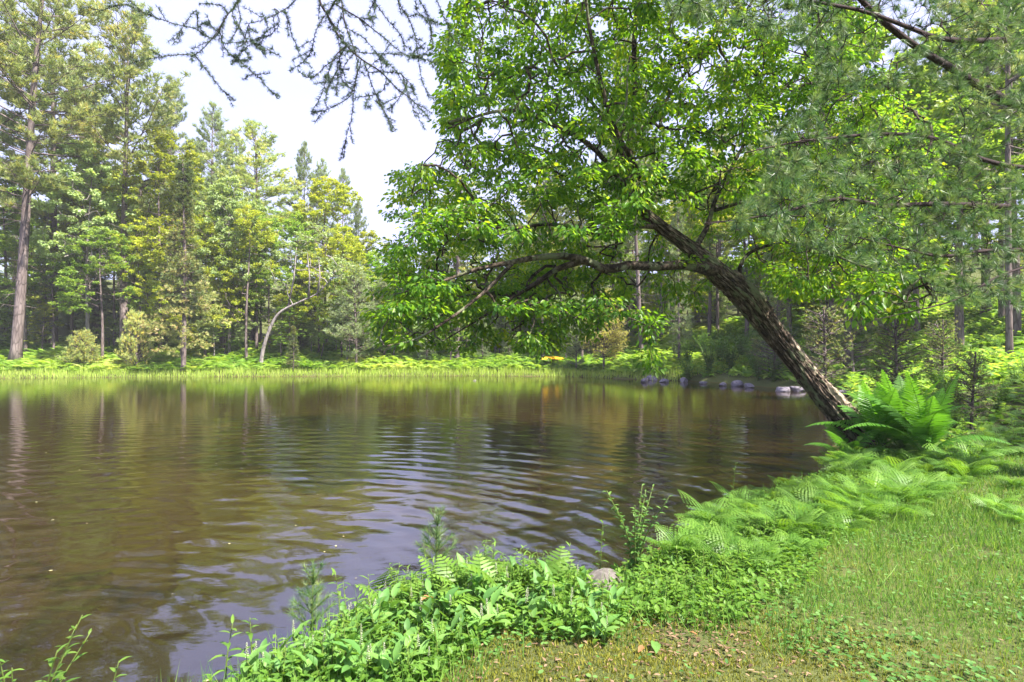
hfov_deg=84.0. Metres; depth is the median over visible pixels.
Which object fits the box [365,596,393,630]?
woodland lily
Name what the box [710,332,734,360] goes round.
leafy bush
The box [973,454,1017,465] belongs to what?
fern
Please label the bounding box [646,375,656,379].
boulder
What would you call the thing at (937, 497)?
fern
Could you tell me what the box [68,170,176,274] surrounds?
maple tree
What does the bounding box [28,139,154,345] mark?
aspen tree
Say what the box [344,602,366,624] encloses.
woodland lily
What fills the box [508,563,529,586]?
woodland lily
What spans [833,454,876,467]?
fern
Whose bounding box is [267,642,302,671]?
woodland lily
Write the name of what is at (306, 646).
woodland lily
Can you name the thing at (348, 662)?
woodland lily
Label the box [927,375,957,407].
leafy bush
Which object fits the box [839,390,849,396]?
boulder
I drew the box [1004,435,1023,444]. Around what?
fern
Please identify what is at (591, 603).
woodland lily
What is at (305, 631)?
leafy herb
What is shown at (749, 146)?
pine tree
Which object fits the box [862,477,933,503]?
fern
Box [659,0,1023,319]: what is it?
white pine
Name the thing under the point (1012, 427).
leafy herb
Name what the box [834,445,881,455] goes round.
fern
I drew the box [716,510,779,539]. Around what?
fern
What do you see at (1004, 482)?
fern
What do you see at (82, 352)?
young pine
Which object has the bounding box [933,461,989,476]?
fern
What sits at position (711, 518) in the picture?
fern
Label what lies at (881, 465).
fern
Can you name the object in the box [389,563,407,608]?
leafy herb
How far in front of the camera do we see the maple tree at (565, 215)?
40.34 m
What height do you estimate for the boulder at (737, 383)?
0.384 m
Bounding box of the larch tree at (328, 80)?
[83,0,466,160]
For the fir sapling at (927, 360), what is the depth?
13.94 m
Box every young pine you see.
[55,327,104,364]
[114,307,158,370]
[323,266,380,362]
[368,277,400,354]
[562,292,592,368]
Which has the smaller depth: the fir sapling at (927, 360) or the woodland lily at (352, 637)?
the woodland lily at (352, 637)
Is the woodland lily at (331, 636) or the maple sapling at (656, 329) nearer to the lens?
the woodland lily at (331, 636)
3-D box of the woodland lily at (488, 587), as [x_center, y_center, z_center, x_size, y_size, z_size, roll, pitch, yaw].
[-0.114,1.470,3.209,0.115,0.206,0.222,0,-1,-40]
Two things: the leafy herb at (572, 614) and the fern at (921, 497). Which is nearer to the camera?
the leafy herb at (572, 614)
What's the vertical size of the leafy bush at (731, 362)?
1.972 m
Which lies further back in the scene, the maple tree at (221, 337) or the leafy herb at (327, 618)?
the maple tree at (221, 337)
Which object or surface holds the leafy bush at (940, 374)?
on the ground at (700, 377)
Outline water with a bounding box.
[0,376,848,681]
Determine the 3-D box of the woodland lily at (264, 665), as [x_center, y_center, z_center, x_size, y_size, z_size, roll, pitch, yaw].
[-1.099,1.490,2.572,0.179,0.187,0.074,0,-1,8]
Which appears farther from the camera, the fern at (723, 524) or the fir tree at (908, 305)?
the fir tree at (908, 305)
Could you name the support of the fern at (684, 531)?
on the ground at (700, 377)
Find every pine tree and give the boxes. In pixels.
[0,0,73,162]
[0,0,138,343]
[0,0,146,359]
[0,207,13,260]
[1,214,59,332]
[33,58,128,335]
[39,0,221,352]
[64,206,112,305]
[115,187,154,272]
[130,74,206,328]
[140,175,202,329]
[184,99,251,302]
[195,117,312,341]
[200,176,247,340]
[206,131,268,249]
[277,139,328,286]
[281,210,319,330]
[285,216,335,330]
[305,158,346,309]
[326,168,364,249]
[346,196,371,314]
[412,174,492,360]
[449,238,491,352]
[495,220,533,330]
[514,156,584,356]
[529,214,572,319]
[560,211,608,356]
[590,29,672,350]
[593,241,638,318]
[598,197,656,329]
[606,110,666,326]
[610,132,627,332]
[638,203,666,296]
[664,166,715,312]
[667,145,724,307]
[686,120,758,310]
[694,149,744,329]
[742,115,784,306]
[742,125,772,276]
[791,104,839,173]
[815,78,884,199]
[907,0,1023,315]
[943,0,1023,357]
[950,71,1022,266]
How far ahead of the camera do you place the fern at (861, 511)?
4.85 m
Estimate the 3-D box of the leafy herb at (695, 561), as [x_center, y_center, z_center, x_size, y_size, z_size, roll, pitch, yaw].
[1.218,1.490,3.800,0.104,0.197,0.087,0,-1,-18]
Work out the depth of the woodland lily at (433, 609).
3.08 m
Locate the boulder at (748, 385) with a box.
[744,383,754,387]
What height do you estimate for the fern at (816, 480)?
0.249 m
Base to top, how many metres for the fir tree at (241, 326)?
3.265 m
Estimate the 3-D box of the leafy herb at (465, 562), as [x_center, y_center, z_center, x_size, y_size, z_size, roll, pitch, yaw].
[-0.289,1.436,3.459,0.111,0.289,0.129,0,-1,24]
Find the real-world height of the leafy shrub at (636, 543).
0.636 m
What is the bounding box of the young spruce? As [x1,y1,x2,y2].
[284,325,302,371]
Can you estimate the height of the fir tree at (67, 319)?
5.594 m
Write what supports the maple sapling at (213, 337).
on the ground at (700, 377)
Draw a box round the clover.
[270,446,1023,681]
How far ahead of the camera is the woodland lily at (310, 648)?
2.69 m
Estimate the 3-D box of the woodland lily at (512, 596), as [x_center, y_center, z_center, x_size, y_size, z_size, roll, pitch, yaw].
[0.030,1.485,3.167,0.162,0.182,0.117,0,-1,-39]
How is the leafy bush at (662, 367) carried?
on the ground at (700, 377)
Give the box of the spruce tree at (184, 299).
[133,158,230,372]
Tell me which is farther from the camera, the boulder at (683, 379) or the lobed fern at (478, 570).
the boulder at (683, 379)
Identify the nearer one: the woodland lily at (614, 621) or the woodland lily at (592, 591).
the woodland lily at (614, 621)
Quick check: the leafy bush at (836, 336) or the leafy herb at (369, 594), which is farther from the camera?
the leafy bush at (836, 336)
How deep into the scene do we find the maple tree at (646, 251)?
39.95 m
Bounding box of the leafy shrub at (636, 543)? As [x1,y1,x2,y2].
[603,484,672,575]
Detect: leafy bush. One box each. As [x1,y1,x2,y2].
[652,354,666,374]
[676,355,695,380]
[680,337,699,362]
[693,330,714,352]
[693,331,706,348]
[695,341,717,376]
[707,328,717,338]
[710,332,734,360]
[714,327,725,336]
[717,335,746,370]
[730,327,752,354]
[747,346,769,380]
[764,356,783,381]
[798,338,806,351]
[827,339,841,358]
[829,325,843,346]
[927,366,949,386]
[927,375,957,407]
[932,369,959,395]
[942,373,962,395]
[946,402,968,431]
[959,342,970,355]
[960,358,982,381]
[966,322,977,335]
[974,398,990,419]
[975,385,997,401]
[979,349,1002,362]
[980,385,1008,409]
[982,333,997,347]
[988,326,1001,338]
[988,375,1018,402]
[989,335,1003,346]
[989,338,1002,350]
[1005,364,1023,385]
[1012,358,1023,377]
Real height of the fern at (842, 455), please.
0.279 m
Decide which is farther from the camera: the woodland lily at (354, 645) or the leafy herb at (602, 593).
the leafy herb at (602, 593)
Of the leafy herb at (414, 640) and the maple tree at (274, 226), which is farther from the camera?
the maple tree at (274, 226)
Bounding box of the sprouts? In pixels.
[224,442,939,681]
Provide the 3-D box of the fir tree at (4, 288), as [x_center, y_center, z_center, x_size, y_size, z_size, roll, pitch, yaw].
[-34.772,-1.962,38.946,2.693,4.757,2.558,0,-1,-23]
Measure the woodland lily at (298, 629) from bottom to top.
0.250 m
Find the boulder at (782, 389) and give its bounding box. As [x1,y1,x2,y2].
[775,387,789,391]
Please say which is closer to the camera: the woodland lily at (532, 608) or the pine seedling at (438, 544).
the woodland lily at (532, 608)
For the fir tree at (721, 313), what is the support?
on the ground at (700, 377)
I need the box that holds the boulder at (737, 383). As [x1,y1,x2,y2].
[731,380,743,385]
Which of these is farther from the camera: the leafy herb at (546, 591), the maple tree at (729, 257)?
the maple tree at (729, 257)
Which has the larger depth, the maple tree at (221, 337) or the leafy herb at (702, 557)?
the maple tree at (221, 337)
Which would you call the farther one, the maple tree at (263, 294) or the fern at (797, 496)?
the maple tree at (263, 294)
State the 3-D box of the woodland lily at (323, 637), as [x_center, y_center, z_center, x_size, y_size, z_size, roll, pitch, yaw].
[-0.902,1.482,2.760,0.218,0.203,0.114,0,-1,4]
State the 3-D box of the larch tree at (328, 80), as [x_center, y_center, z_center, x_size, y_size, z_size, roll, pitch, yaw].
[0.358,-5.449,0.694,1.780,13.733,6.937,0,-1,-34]
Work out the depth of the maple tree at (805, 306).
33.66 m
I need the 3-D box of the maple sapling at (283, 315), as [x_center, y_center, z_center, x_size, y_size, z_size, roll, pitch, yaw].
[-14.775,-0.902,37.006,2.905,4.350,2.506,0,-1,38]
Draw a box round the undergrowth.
[0,286,1023,460]
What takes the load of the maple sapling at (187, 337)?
on the ground at (700, 377)
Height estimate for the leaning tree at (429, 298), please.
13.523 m
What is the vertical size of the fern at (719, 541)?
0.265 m
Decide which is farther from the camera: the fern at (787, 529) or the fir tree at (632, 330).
the fir tree at (632, 330)
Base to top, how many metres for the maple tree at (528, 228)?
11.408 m
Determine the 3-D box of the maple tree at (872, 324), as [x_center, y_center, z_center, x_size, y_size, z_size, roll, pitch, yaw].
[19.125,-6.000,30.454,7.575,11.568,7.318,0,-1,14]
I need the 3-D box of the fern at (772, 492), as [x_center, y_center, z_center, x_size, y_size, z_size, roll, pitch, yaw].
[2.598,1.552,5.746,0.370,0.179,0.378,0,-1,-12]
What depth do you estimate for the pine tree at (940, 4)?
28.86 m
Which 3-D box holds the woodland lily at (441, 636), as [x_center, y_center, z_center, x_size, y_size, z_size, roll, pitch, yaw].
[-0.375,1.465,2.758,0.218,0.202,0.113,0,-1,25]
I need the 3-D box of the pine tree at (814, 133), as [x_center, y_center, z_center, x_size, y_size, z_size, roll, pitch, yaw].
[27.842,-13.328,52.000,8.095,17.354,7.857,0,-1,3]
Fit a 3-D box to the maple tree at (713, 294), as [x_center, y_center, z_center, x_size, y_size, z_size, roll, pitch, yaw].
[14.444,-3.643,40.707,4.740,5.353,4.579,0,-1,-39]
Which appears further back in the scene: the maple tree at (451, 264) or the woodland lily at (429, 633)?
the maple tree at (451, 264)
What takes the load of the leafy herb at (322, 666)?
on the ground at (700, 377)
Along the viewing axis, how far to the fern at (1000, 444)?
7.91 m
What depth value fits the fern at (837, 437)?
8.00 m
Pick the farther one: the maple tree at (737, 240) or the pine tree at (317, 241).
the maple tree at (737, 240)
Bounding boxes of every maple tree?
[0,158,49,329]
[0,175,19,236]
[0,187,44,307]
[0,212,67,351]
[0,272,11,325]
[0,273,64,335]
[9,252,82,348]
[14,177,108,338]
[47,226,144,358]
[49,176,119,270]
[62,201,149,345]
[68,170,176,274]
[98,125,214,347]
[103,213,176,347]
[112,263,178,329]
[127,162,220,277]
[150,272,210,330]
[185,218,243,356]
[187,211,265,342]
[189,185,266,349]
[204,204,282,359]
[218,267,284,341]
[221,213,293,347]
[235,236,292,349]
[236,244,278,336]
[266,206,286,287]
[270,210,332,347]
[277,174,365,341]
[285,251,344,351]
[316,259,347,358]
[320,223,376,349]
[328,229,389,341]
[350,250,387,349]
[350,260,372,304]
[365,253,417,303]
[370,273,410,348]
[420,236,485,346]
[459,203,528,295]
[486,313,507,352]
[507,208,547,255]
[520,183,599,311]
[566,181,658,348]
[633,212,694,329]
[636,286,655,328]
[641,186,711,340]
[653,248,707,322]
[668,172,762,335]
[680,280,713,325]
[693,257,732,309]
[704,163,805,336]
[713,203,753,256]
[713,243,756,314]
[719,151,851,331]
[739,10,1002,368]
[758,132,873,329]
[760,275,819,323]
[782,249,842,309]
[782,263,862,321]
[801,264,844,305]
[816,129,943,335]
[834,289,886,313]
[851,120,1004,332]
[854,6,1023,350]
[883,88,1004,264]
[895,259,939,306]
[902,0,1023,335]
[906,86,1023,320]
[949,74,1023,226]
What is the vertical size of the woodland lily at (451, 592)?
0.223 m
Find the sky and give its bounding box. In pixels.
[0,0,1023,282]
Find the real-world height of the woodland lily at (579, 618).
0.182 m
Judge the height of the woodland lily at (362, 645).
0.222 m
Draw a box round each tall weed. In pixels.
[0,659,23,681]
[35,614,91,681]
[109,656,130,681]
[203,670,223,681]
[208,614,242,678]
[241,618,259,662]
[328,568,350,616]
[591,520,607,568]
[728,462,739,507]
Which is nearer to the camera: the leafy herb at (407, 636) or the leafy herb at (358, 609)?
the leafy herb at (407, 636)
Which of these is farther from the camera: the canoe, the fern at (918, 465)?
the canoe
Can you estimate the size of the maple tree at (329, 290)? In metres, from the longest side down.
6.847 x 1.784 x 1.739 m
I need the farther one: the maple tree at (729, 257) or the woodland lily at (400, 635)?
the maple tree at (729, 257)
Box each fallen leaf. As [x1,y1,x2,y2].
[638,645,643,651]
[651,640,660,653]
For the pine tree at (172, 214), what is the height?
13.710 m
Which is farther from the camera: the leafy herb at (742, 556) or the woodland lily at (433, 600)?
the leafy herb at (742, 556)
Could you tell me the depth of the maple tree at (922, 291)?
33.56 m
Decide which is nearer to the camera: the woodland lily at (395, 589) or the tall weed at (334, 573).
the woodland lily at (395, 589)
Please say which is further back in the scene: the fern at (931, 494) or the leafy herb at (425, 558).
the fern at (931, 494)
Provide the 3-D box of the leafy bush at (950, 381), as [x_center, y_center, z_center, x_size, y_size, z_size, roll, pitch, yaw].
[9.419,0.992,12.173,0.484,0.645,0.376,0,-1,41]
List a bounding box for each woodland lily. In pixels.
[233,640,258,677]
[235,642,270,681]
[241,638,269,670]
[248,652,284,680]
[254,650,292,679]
[259,658,290,676]
[262,656,291,681]
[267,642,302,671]
[269,632,295,672]
[285,650,315,677]
[288,638,308,655]
[291,619,310,642]
[292,639,315,676]
[301,635,313,654]
[305,654,339,681]
[306,632,337,676]
[310,638,344,676]
[312,630,325,648]
[312,647,331,681]
[314,626,342,657]
[315,618,334,633]
[326,601,344,625]
[326,630,336,671]
[331,640,359,678]
[333,633,356,663]
[334,658,358,680]
[338,627,364,649]
[339,600,363,622]
[341,639,371,681]
[342,605,363,621]
[342,616,373,647]
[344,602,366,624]
[347,632,364,649]
[349,613,372,636]
[351,627,376,669]
[351,646,369,676]
[354,623,371,657]
[356,603,391,643]
[357,655,370,680]
[359,602,388,634]
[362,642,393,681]
[364,641,378,663]
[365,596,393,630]
[365,598,395,631]
[367,634,389,674]
[371,588,405,624]
[374,622,395,640]
[377,648,397,677]
[378,654,399,681]
[385,582,405,620]
[389,617,417,642]
[390,632,412,656]
[393,636,427,674]
[399,586,423,622]
[400,597,436,632]
[400,645,429,681]
[401,633,426,673]
[404,567,417,590]
[405,629,426,661]
[406,597,431,631]
[410,588,425,609]
[413,591,436,619]
[413,620,439,659]
[416,634,435,669]
[417,578,439,604]
[417,608,448,630]
[417,646,440,681]
[423,599,440,626]
[424,624,447,665]
[425,620,445,657]
[425,630,444,667]
[426,588,439,618]
[437,590,462,617]
[438,595,464,629]
[439,589,472,614]
[439,604,468,631]
[442,587,467,620]
[442,592,464,621]
[443,607,480,652]
[447,613,471,639]
[451,575,480,608]
[457,553,465,573]
[461,619,479,653]
[466,603,495,641]
[466,606,488,641]
[467,575,490,607]
[471,570,497,606]
[473,619,496,635]
[477,587,502,613]
[478,586,505,620]
[482,598,510,634]
[483,563,507,585]
[483,583,502,600]
[491,604,507,631]
[498,574,517,598]
[499,585,514,605]
[501,591,531,623]
[502,569,517,599]
[503,555,524,575]
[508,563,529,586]
[519,589,545,630]
[520,569,562,615]
[520,587,537,609]
[523,593,536,614]
[531,559,553,579]
[535,584,565,621]
[539,598,555,622]
[544,565,562,606]
[552,604,573,618]
[554,571,568,593]
[557,610,592,639]
[558,564,589,594]
[558,588,580,625]
[566,568,590,595]
[569,596,584,622]
[574,602,600,628]
[576,576,605,615]
[580,606,602,643]
[584,597,594,624]
[588,569,620,601]
[590,603,624,629]
[596,614,619,644]
[598,610,619,638]
[599,584,624,618]
[602,586,628,614]
[611,597,628,622]
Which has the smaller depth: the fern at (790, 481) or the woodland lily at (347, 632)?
the woodland lily at (347, 632)
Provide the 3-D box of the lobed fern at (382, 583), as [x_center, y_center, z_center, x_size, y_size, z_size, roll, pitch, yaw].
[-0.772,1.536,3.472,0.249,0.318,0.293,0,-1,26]
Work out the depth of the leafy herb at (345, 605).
3.05 m
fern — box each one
[355,577,422,610]
[365,568,401,603]
[387,584,425,604]
[418,556,470,587]
[431,554,473,587]
[438,554,496,606]
[460,556,563,605]
[515,579,557,596]
[524,545,575,582]
[529,557,568,590]
[641,518,711,557]
[669,543,747,566]
[671,522,730,556]
[672,515,751,544]
[674,505,749,531]
[674,525,729,558]
[674,549,701,563]
[677,489,733,527]
[688,501,746,519]
[691,521,781,572]
[702,537,780,557]
[709,481,764,509]
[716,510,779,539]
[726,507,789,527]
[729,494,769,517]
[729,540,789,569]
[732,497,785,513]
[746,484,769,495]
[747,507,824,534]
[747,510,807,537]
[749,488,785,498]
[751,507,815,528]
[751,532,807,558]
[754,512,812,531]
[756,496,836,531]
[763,533,803,546]
[764,500,824,518]
[768,475,823,491]
[768,497,837,514]
[775,524,819,546]
[776,480,858,517]
[776,497,848,533]
[778,529,823,554]
[779,483,822,493]
[779,485,823,498]
[785,528,830,557]
[788,489,825,501]
[792,479,839,492]
[803,508,846,529]
[805,423,896,453]
[806,381,956,453]
[806,495,882,520]
[808,493,856,505]
[810,494,853,509]
[811,453,863,470]
[811,473,881,504]
[814,476,835,484]
[817,507,873,535]
[819,444,867,459]
[820,454,856,463]
[821,474,840,482]
[823,490,895,517]
[824,369,964,447]
[826,457,875,474]
[829,448,880,463]
[829,499,888,521]
[831,483,873,498]
[832,501,880,526]
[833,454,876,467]
[833,480,892,504]
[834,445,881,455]
[836,470,913,500]
[837,483,892,507]
[841,443,873,456]
[842,488,877,505]
[844,372,1011,451]
[856,490,934,517]
[858,483,915,500]
[859,475,913,500]
[860,456,922,471]
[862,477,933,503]
[869,459,926,478]
[877,466,962,495]
[880,450,909,461]
[884,473,951,497]
[884,474,940,492]
[887,468,928,481]
[888,442,918,450]
[890,480,938,496]
[897,480,953,501]
[900,448,924,463]
[902,446,933,457]
[906,460,949,474]
[908,495,931,501]
[914,454,949,468]
[914,478,959,493]
[917,442,968,460]
[919,458,940,471]
[922,457,989,471]
[928,450,972,462]
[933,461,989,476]
[935,475,967,489]
[936,456,1001,472]
[940,472,972,481]
[941,446,994,465]
[943,476,965,482]
[945,439,1007,458]
[946,440,998,454]
[948,474,978,484]
[957,433,1008,445]
[958,438,1011,448]
[963,468,986,476]
[968,434,1020,456]
[968,493,1020,511]
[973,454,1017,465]
[975,431,1008,436]
[978,425,1023,435]
[993,475,1023,487]
[993,507,1023,522]
[994,476,1023,487]
[994,502,1023,521]
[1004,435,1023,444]
[1016,427,1023,434]
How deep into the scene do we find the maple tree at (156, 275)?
41.04 m
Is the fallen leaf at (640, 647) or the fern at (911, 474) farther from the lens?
the fern at (911, 474)
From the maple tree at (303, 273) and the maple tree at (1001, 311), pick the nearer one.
the maple tree at (1001, 311)
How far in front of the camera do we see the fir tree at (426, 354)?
35.48 m
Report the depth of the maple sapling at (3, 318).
36.31 m
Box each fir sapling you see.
[744,296,798,379]
[795,300,855,397]
[826,294,878,373]
[860,312,926,395]
[917,315,963,383]
[944,349,1001,428]
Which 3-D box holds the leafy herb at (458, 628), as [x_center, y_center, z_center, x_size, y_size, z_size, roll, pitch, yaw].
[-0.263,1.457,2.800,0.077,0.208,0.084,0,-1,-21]
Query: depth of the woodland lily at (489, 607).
2.97 m
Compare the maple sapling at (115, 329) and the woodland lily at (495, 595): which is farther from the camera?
the maple sapling at (115, 329)
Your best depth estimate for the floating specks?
5.91 m
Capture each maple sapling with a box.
[0,297,11,337]
[0,307,12,344]
[23,302,63,348]
[93,316,118,345]
[111,305,138,331]
[125,307,166,349]
[163,315,201,355]
[196,312,227,355]
[215,314,243,353]
[232,318,256,341]
[261,293,308,355]
[271,297,311,350]
[299,320,323,351]
[318,293,362,356]
[322,297,376,358]
[378,293,415,355]
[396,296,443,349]
[412,297,433,357]
[434,298,470,359]
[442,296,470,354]
[446,318,468,347]
[452,324,476,344]
[485,317,504,353]
[542,291,591,357]
[632,308,656,340]
[634,304,655,336]
[646,312,663,341]
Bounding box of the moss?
[358,488,1023,681]
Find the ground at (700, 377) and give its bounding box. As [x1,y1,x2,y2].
[0,253,1023,681]
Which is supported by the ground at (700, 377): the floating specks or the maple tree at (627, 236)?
the maple tree at (627, 236)
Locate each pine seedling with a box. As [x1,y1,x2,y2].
[284,559,337,633]
[412,503,457,564]
[471,546,494,569]
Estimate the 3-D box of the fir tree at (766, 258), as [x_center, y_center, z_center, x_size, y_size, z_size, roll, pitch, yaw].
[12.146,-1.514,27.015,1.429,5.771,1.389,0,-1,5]
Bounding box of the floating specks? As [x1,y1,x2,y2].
[45,411,719,680]
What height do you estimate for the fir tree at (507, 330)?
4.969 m
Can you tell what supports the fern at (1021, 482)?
on the ground at (700, 377)
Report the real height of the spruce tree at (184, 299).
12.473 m
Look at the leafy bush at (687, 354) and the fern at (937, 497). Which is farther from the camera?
the leafy bush at (687, 354)
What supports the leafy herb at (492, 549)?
on the ground at (700, 377)
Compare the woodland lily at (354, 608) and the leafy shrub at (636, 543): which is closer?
the woodland lily at (354, 608)
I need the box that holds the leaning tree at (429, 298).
[359,0,963,448]
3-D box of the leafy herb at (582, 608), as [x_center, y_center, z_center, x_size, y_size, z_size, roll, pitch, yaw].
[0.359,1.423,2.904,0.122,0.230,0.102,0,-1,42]
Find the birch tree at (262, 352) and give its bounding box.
[259,219,362,363]
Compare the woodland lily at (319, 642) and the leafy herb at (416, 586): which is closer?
the woodland lily at (319, 642)
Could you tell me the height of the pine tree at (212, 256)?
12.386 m
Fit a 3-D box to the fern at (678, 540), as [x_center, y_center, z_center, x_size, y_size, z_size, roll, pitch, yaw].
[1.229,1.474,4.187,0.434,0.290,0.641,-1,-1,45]
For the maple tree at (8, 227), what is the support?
on the ground at (700, 377)
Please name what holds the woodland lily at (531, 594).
on the ground at (700, 377)
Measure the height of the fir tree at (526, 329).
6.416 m
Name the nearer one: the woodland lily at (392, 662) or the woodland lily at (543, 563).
the woodland lily at (392, 662)
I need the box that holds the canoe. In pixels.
[541,356,563,359]
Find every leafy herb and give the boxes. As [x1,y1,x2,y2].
[267,634,286,668]
[274,640,294,681]
[299,621,308,645]
[306,619,316,634]
[314,636,330,672]
[316,612,335,657]
[318,621,343,671]
[318,659,327,680]
[330,609,354,655]
[334,582,353,619]
[334,615,346,654]
[347,602,369,641]
[349,593,362,620]
[358,574,374,626]
[358,594,387,643]
[370,596,387,634]
[374,629,393,664]
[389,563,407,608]
[397,634,417,676]
[399,571,420,618]
[399,640,420,678]
[407,574,422,602]
[410,571,426,602]
[410,627,424,660]
[417,563,425,586]
[418,543,431,583]
[427,567,436,590]
[427,617,450,670]
[428,556,443,589]
[434,576,450,614]
[439,562,452,591]
[452,560,461,584]
[453,614,465,652]
[460,552,469,587]
[461,554,472,592]
[465,600,480,618]
[487,542,502,568]
[488,538,500,566]
[509,560,520,589]
[513,545,526,571]
[518,545,532,585]
[522,551,536,584]
[535,572,555,617]
[557,541,574,578]
[561,562,572,595]
[565,601,579,634]
[571,599,588,639]
[594,579,608,609]
[600,596,616,637]
[632,568,645,592]
[646,541,654,566]
[646,560,654,586]
[660,534,668,563]
[664,577,676,600]
[667,569,685,605]
[678,548,689,578]
[692,548,701,573]
[696,546,711,586]
[716,556,725,584]
[718,551,733,583]
[721,561,736,588]
[723,552,737,579]
[732,537,747,572]
[737,543,747,570]
[745,551,755,574]
[970,414,980,434]
[1004,416,1020,438]
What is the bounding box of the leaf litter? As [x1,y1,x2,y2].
[434,538,1003,681]
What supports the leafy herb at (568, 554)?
on the ground at (700, 377)
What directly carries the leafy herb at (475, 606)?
on the ground at (700, 377)
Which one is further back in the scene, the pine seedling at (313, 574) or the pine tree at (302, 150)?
the pine tree at (302, 150)
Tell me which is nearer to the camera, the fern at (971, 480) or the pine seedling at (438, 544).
the pine seedling at (438, 544)
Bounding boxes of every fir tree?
[0,184,35,300]
[0,278,28,340]
[26,210,65,343]
[59,285,92,321]
[60,261,77,327]
[67,206,94,329]
[71,268,118,343]
[74,215,117,339]
[111,276,119,317]
[118,260,147,327]
[137,279,165,341]
[156,297,178,343]
[175,257,202,350]
[190,296,214,345]
[207,283,219,336]
[215,261,250,338]
[232,303,252,338]
[273,289,291,344]
[283,281,307,346]
[284,278,313,347]
[300,283,326,346]
[416,302,437,359]
[473,259,513,348]
[475,309,491,358]
[496,302,523,348]
[500,267,537,347]
[501,317,515,354]
[516,279,548,346]
[570,285,601,354]
[621,270,645,333]
[621,279,634,340]
[640,271,654,319]
[649,280,659,315]
[666,175,694,360]
[682,196,713,322]
[691,248,730,323]
[702,258,725,323]
[752,250,776,357]
[891,254,929,313]
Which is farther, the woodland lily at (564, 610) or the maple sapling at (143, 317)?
the maple sapling at (143, 317)
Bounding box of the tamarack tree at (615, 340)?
[580,288,630,368]
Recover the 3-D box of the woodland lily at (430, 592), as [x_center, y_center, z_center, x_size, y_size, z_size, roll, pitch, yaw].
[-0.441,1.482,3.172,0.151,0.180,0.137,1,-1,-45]
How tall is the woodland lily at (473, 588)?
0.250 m
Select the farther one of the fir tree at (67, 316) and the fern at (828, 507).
the fir tree at (67, 316)
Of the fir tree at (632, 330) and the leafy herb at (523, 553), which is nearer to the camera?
the leafy herb at (523, 553)
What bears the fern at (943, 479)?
on the ground at (700, 377)
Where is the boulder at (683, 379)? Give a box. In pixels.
[680,377,687,381]
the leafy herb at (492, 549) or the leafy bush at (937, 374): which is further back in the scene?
the leafy bush at (937, 374)
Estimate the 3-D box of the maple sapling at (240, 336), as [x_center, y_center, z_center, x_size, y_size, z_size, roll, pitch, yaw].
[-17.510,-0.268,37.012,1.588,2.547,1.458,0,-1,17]
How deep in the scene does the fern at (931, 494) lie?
5.74 m
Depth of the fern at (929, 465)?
6.81 m
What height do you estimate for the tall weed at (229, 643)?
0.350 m
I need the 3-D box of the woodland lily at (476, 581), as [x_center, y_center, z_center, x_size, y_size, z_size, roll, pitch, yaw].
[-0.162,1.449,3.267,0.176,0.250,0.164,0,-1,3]
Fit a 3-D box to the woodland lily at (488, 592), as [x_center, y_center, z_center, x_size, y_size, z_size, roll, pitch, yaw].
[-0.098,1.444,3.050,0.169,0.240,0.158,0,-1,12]
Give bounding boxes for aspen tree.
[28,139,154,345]
[190,175,270,353]
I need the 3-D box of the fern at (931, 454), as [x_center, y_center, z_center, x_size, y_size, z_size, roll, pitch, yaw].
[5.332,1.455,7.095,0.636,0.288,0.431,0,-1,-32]
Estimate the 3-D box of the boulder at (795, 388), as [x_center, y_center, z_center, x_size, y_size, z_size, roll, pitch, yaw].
[10.841,1.896,21.619,0.511,0.375,0.512,0,-1,0]
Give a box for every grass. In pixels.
[151,443,977,681]
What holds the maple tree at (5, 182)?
on the ground at (700, 377)
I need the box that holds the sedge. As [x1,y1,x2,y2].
[0,355,764,380]
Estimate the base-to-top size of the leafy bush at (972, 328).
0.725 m
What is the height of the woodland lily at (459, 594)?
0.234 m
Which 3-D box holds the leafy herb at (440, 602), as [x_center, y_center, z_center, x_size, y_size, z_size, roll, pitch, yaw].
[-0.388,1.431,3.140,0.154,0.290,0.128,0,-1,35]
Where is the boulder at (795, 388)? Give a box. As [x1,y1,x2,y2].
[789,386,802,391]
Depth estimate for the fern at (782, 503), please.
4.90 m
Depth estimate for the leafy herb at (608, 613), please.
2.92 m
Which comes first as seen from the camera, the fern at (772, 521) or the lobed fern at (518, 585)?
the lobed fern at (518, 585)
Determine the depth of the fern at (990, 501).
5.08 m
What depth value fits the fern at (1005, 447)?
7.61 m
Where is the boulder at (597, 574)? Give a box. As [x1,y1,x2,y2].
[586,568,622,596]
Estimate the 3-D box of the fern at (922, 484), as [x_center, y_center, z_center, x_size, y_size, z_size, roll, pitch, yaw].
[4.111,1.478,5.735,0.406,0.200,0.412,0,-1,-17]
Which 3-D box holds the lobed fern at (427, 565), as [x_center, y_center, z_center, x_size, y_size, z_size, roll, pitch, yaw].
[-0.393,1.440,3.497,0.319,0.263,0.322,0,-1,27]
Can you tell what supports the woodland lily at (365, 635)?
on the ground at (700, 377)
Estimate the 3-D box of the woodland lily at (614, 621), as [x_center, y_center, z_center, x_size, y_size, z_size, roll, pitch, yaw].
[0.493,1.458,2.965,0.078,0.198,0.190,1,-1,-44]
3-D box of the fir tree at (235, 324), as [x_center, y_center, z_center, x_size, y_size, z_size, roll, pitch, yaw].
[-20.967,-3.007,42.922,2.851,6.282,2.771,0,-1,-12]
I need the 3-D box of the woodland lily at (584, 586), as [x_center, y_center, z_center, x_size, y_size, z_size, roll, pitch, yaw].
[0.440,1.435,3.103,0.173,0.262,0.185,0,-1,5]
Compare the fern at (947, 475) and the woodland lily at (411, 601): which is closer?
the woodland lily at (411, 601)
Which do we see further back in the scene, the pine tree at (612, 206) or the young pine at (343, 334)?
the pine tree at (612, 206)

